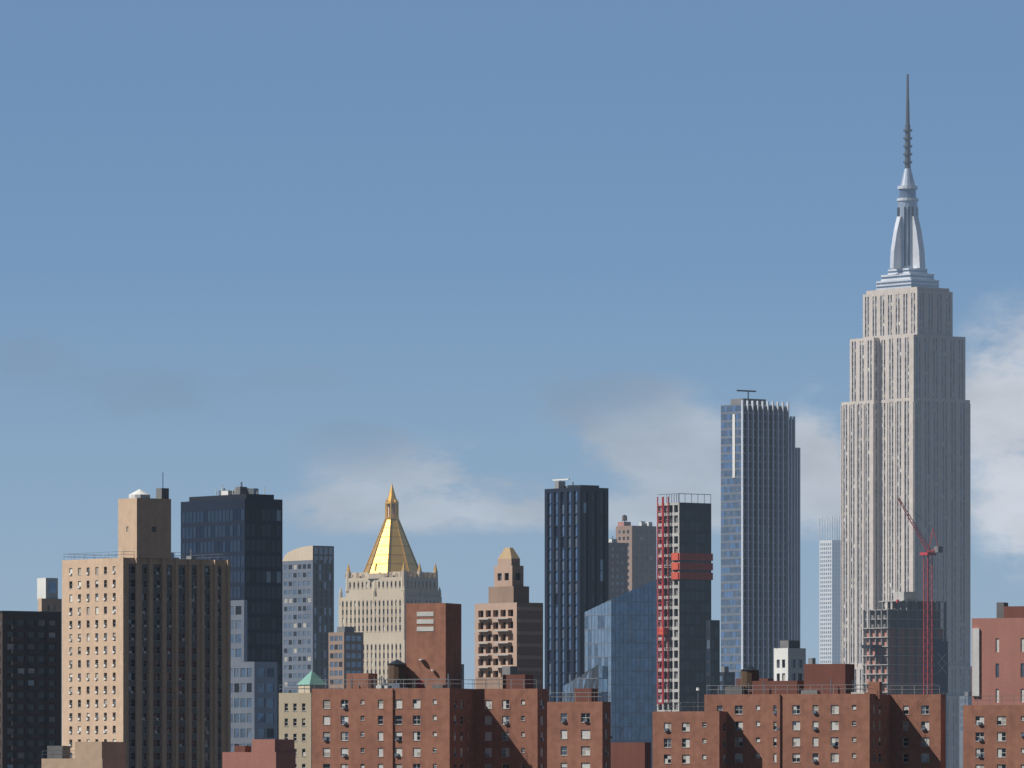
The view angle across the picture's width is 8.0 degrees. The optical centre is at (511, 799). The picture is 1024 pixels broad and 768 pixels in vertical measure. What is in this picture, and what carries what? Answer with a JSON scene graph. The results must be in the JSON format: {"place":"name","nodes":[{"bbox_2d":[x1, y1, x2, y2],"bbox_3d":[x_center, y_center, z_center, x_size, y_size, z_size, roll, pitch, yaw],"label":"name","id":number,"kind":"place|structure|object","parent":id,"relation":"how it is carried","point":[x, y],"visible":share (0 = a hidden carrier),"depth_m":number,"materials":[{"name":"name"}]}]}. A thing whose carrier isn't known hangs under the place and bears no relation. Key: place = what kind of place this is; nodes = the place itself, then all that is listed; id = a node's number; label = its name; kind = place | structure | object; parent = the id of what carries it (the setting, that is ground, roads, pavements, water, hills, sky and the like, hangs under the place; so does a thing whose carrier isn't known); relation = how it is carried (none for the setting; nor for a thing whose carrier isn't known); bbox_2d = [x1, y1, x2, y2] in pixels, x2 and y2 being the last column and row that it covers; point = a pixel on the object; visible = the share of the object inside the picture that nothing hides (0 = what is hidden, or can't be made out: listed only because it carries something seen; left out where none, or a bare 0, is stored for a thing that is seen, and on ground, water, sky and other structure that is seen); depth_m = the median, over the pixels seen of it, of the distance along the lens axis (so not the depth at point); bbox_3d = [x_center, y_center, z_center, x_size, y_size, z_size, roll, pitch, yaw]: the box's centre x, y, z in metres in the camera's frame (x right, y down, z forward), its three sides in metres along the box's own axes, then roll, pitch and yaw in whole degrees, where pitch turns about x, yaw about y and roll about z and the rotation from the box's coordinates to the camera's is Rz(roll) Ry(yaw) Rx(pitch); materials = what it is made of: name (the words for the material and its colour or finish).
{"place":"outdoors","nodes":[
{"label":"outdoors","id":0,"kind":"place"},
{"bbox_2d":[0,611,61,767],"bbox_3d":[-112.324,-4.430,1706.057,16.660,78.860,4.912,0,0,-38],"label":"apartment building","id":1,"kind":"structure","parent":0,"point":[30,686],"depth_m":1704.15,"materials":[{"name":"black brick"}]},
{"bbox_2d":[62,488,230,767],"bbox_3d":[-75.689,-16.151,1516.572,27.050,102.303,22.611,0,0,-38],"label":"beige apartment tower","id":2,"kind":"structure","parent":0,"point":[146,646],"depth_m":1507.60,"materials":[{"name":"brick"}]},
{"bbox_2d":[279,685,329,767],"bbox_3d":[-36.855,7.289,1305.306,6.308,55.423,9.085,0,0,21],"label":"cream block","id":3,"kind":"structure","parent":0,"point":[295,716],"depth_m":1300.87,"materials":[{"name":"brick"}]},
{"bbox_2d":[297,671,324,692],"bbox_3d":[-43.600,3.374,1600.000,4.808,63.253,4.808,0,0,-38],"label":"pavilion roof","id":4,"kind":"structure","parent":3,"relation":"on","point":[311,678],"depth_m":1598.76,"materials":[{"name":"green metal"}]},
{"bbox_2d":[282,546,333,692],"bbox_3d":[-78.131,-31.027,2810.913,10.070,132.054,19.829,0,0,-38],"label":"curved top tower","id":5,"kind":"structure","parent":0,"point":[307,599],"depth_m":2804.88,"materials":[{"name":"concrete"}]},
{"bbox_2d":[339,484,441,687],"bbox_3d":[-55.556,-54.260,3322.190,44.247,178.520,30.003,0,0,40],"label":"gold-roofed skyscraper","id":6,"kind":"structure","parent":0,"point":[387,584],"depth_m":3310.80,"materials":[{"name":"beige stone"}]},
{"bbox_2d":[312,603,547,767],"bbox_3d":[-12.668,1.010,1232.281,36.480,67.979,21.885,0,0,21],"label":"housing block","id":7,"kind":"structure","parent":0,"point":[433,714],"depth_m":1227.40,"materials":[{"name":"brick"}]},
{"bbox_2d":[475,548,542,688],"bbox_3d":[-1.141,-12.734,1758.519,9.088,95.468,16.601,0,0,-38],"label":"high-rise building","id":8,"kind":"structure","parent":0,"point":[508,624],"depth_m":1755.18,"materials":[{"name":"brick"}]},
{"bbox_2d":[0,0,1023,688],"label":"sky","id":9,"kind":"structure","parent":0,"point":[466,258],"materials":[{"name":"blue"}]},
{"bbox_2d":[545,479,608,701],"bbox_3d":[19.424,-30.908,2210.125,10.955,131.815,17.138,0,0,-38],"label":"skyscraper","id":10,"kind":"structure","parent":0,"point":[576,552],"depth_m":2205.49,"materials":[{"name":"blue glass"}]},
{"bbox_2d":[547,688,612,767],"bbox_3d":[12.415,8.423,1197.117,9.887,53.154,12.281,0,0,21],"label":"housing block","id":11,"kind":"structure","parent":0,"point":[579,732],"depth_m":1191.86,"materials":[{"name":"brick"}]},
{"bbox_2d":[657,493,712,711],"bbox_3d":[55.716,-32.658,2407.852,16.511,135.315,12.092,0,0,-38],"label":"tower under construction","id":12,"kind":"structure","parent":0,"point":[684,566],"depth_m":2403.92,"materials":[{"name":"concrete"}]},
{"bbox_2d":[721,390,799,686],"bbox_3d":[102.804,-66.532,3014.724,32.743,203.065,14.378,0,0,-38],"label":"skyscraper","id":13,"kind":"structure","parent":0,"point":[760,536],"depth_m":3007.40,"materials":[{"name":"blue glass"}]},
{"bbox_2d":[704,664,945,767],"bbox_3d":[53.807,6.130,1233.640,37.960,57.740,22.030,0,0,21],"label":"housing block","id":14,"kind":"structure","parent":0,"point":[823,716],"depth_m":1226.48,"materials":[{"name":"brick"}]},
{"bbox_2d":[819,516,840,663],"bbox_3d":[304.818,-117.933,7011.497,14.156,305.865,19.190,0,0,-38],"label":"skyscraper","id":15,"kind":"structure","parent":0,"point":[829,601],"depth_m":7005.21,"materials":[{"name":"white paint"}]},
{"bbox_2d":[841,74,971,767],"bbox_3d":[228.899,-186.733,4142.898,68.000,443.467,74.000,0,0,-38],"label":"skyscraper","id":16,"kind":"structure","parent":0,"point":[905,424],"depth_m":4119.59,"materials":[{"name":"stone"}]},
{"bbox_2d":[963,696,1023,767],"bbox_3d":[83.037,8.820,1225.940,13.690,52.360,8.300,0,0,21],"label":"housing block","id":17,"kind":"structure","parent":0,"point":[993,736],"depth_m":1222.89,"materials":[{"name":"brick"}]},
{"bbox_2d":[972,602,1023,704],"bbox_3d":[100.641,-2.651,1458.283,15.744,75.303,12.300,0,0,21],"label":"brick building","id":18,"kind":"structure","parent":0,"point":[998,660],"depth_m":1453.88,"materials":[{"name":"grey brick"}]},
{"label":"ground","id":19,"kind":"structure","parent":0,"visible":0},
{"bbox_2d":[37,578,61,745],"bbox_3d":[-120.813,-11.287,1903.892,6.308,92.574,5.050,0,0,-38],"label":"high-rise building","id":20,"kind":"structure","parent":19,"relation":"on","point":[47,596],"depth_m":1903.12,"materials":[{"name":"concrete"}]},
{"bbox_2d":[42,742,125,767],"bbox_3d":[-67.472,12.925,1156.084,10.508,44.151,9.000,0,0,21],"label":"low building","id":21,"kind":"structure","parent":19,"relation":"on","point":[99,754],"depth_m":1152.21,"materials":[{"name":"concrete"}]},
{"bbox_2d":[181,482,281,738],"bbox_3d":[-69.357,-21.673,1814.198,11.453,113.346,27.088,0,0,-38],"label":"dark glass office","id":22,"kind":"structure","parent":19,"relation":"on","point":[240,528],"depth_m":1804.80,"materials":[{"name":"glass"}]},
{"bbox_2d":[231,600,246,661],"bbox_3d":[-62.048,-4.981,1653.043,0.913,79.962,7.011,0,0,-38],"label":"high-rise building","id":23,"kind":"structure","parent":19,"relation":"on","point":[238,630],"depth_m":1651.61,"materials":[{"name":"glass"}]},
{"bbox_2d":[231,662,276,751],"bbox_3d":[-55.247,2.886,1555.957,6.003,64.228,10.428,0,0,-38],"label":"blue office","id":24,"kind":"structure","parent":19,"relation":"on","point":[253,700],"depth_m":1552.52,"materials":[{"name":"blue glass"}]},
{"bbox_2d":[222,739,295,767],"bbox_3d":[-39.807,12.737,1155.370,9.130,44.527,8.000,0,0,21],"label":"low building","id":25,"kind":"structure","parent":19,"relation":"on","point":[272,753],"depth_m":1151.84,"materials":[{"name":"brick"}]},
{"bbox_2d":[329,627,363,688],"bbox_3d":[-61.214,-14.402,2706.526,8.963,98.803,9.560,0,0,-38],"label":"building","id":26,"kind":"structure","parent":19,"relation":"on","point":[346,649],"depth_m":2703.16,"materials":[{"name":"blue glass"}]},
{"bbox_2d":[461,664,463,688],"bbox_3d":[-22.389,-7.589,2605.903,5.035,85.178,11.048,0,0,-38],"label":"building","id":27,"kind":"structure","parent":19,"relation":"on","point":[462,674],"depth_m":2602.67,"materials":[{"name":"metal"}]},
{"bbox_2d":[476,666,516,688],"bbox_3d":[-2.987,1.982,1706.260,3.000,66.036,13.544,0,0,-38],"label":"building","id":28,"kind":"structure","parent":19,"relation":"on","point":[506,670],"depth_m":1704.91,"materials":[{"name":"concrete"}]},
{"bbox_2d":[564,665,607,701],"bbox_3d":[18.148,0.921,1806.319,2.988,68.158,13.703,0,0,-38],"label":"glass building","id":29,"kind":"structure","parent":19,"relation":"on","point":[596,677],"depth_m":1801.81,"materials":[{"name":"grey glass"}]},
{"bbox_2d":[609,536,627,599],"bbox_3d":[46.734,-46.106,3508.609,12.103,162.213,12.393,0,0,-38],"label":"building","id":30,"kind":"structure","parent":19,"relation":"on","point":[618,569],"depth_m":3503.96,"materials":[{"name":"concrete"}]},
{"bbox_2d":[584,579,656,767],"bbox_3d":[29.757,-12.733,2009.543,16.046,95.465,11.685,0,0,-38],"label":"glass building","id":31,"kind":"structure","parent":19,"relation":"on","point":[620,636],"depth_m":2004.89,"materials":[{"name":"blue glass"}]},
{"bbox_2d":[611,742,650,767],"bbox_3d":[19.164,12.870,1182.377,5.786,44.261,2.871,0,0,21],"label":"building","id":32,"kind":"structure","parent":19,"relation":"on","point":[630,754],"depth_m":1181.06,"materials":[{"name":"red brick"}]},
{"bbox_2d":[616,515,655,591],"bbox_3d":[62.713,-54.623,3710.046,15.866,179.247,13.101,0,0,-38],"label":"brown office","id":33,"kind":"structure","parent":19,"relation":"on","point":[640,539],"depth_m":3704.59,"materials":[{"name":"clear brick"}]},
{"bbox_2d":[653,688,726,767],"bbox_3d":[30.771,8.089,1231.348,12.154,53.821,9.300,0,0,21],"label":"housing block","id":34,"kind":"structure","parent":19,"relation":"on","point":[690,739],"depth_m":1227.36,"materials":[{"name":"brick"}]},
{"bbox_2d":[706,620,719,693],"bbox_3d":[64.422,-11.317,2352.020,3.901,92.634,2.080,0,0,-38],"label":"building","id":35,"kind":"structure","parent":19,"relation":"on","point":[712,652],"depth_m":2351.14,"materials":[{"name":"glass"}]},
{"bbox_2d":[720,666,734,693],"bbox_3d":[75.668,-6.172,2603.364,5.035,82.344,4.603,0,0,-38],"label":"building","id":36,"kind":"structure","parent":19,"relation":"on","point":[727,677],"depth_m":2601.53,"materials":[{"name":"metal"}]},
{"bbox_2d":[736,678,773,691],"bbox_3d":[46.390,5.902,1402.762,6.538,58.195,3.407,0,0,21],"label":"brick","id":37,"kind":"object","parent":19,"relation":"on","point":[760,679],"visible":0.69,"depth_m":1401.27,"materials":[{"name":"red brick"}]},
{"bbox_2d":[774,640,805,680],"bbox_3d":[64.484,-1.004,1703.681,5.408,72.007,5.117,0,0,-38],"label":"building","id":38,"kind":"structure","parent":19,"relation":"on","point":[789,659],"depth_m":1701.84,"materials":[{"name":"paint"}]},
{"bbox_2d":[808,658,815,663],"bbox_3d":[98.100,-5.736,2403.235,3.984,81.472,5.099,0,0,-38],"label":"vent unit","id":39,"kind":"object","parent":19,"relation":"on","point":[811,660],"visible":0.01,"depth_m":2402.06,"materials":[{"name":"concrete"}]},
{"bbox_2d":[861,592,947,767],"bbox_3d":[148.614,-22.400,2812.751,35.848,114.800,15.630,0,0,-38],"label":"concrete frame","id":40,"kind":"object","parent":19,"relation":"on","point":[892,646],"visible":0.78,"depth_m":2808.51,"materials":[{"name":"grey concrete"}]},
{"bbox_2d":[896,498,942,693],"bbox_3d":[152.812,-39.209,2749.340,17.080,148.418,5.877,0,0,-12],"label":"tower crane","id":41,"kind":"object","parent":19,"relation":"on","point":[938,549],"visible":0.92,"depth_m":2749.73,"materials":[{"name":"metal"}]},
{"bbox_2d":[959,692,971,767],"bbox_3d":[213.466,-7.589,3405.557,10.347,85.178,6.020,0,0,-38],"label":"building","id":42,"kind":"structure","parent":19,"relation":"on","point":[966,699],"depth_m":3403.57,"materials":[{"name":"grey metal"}]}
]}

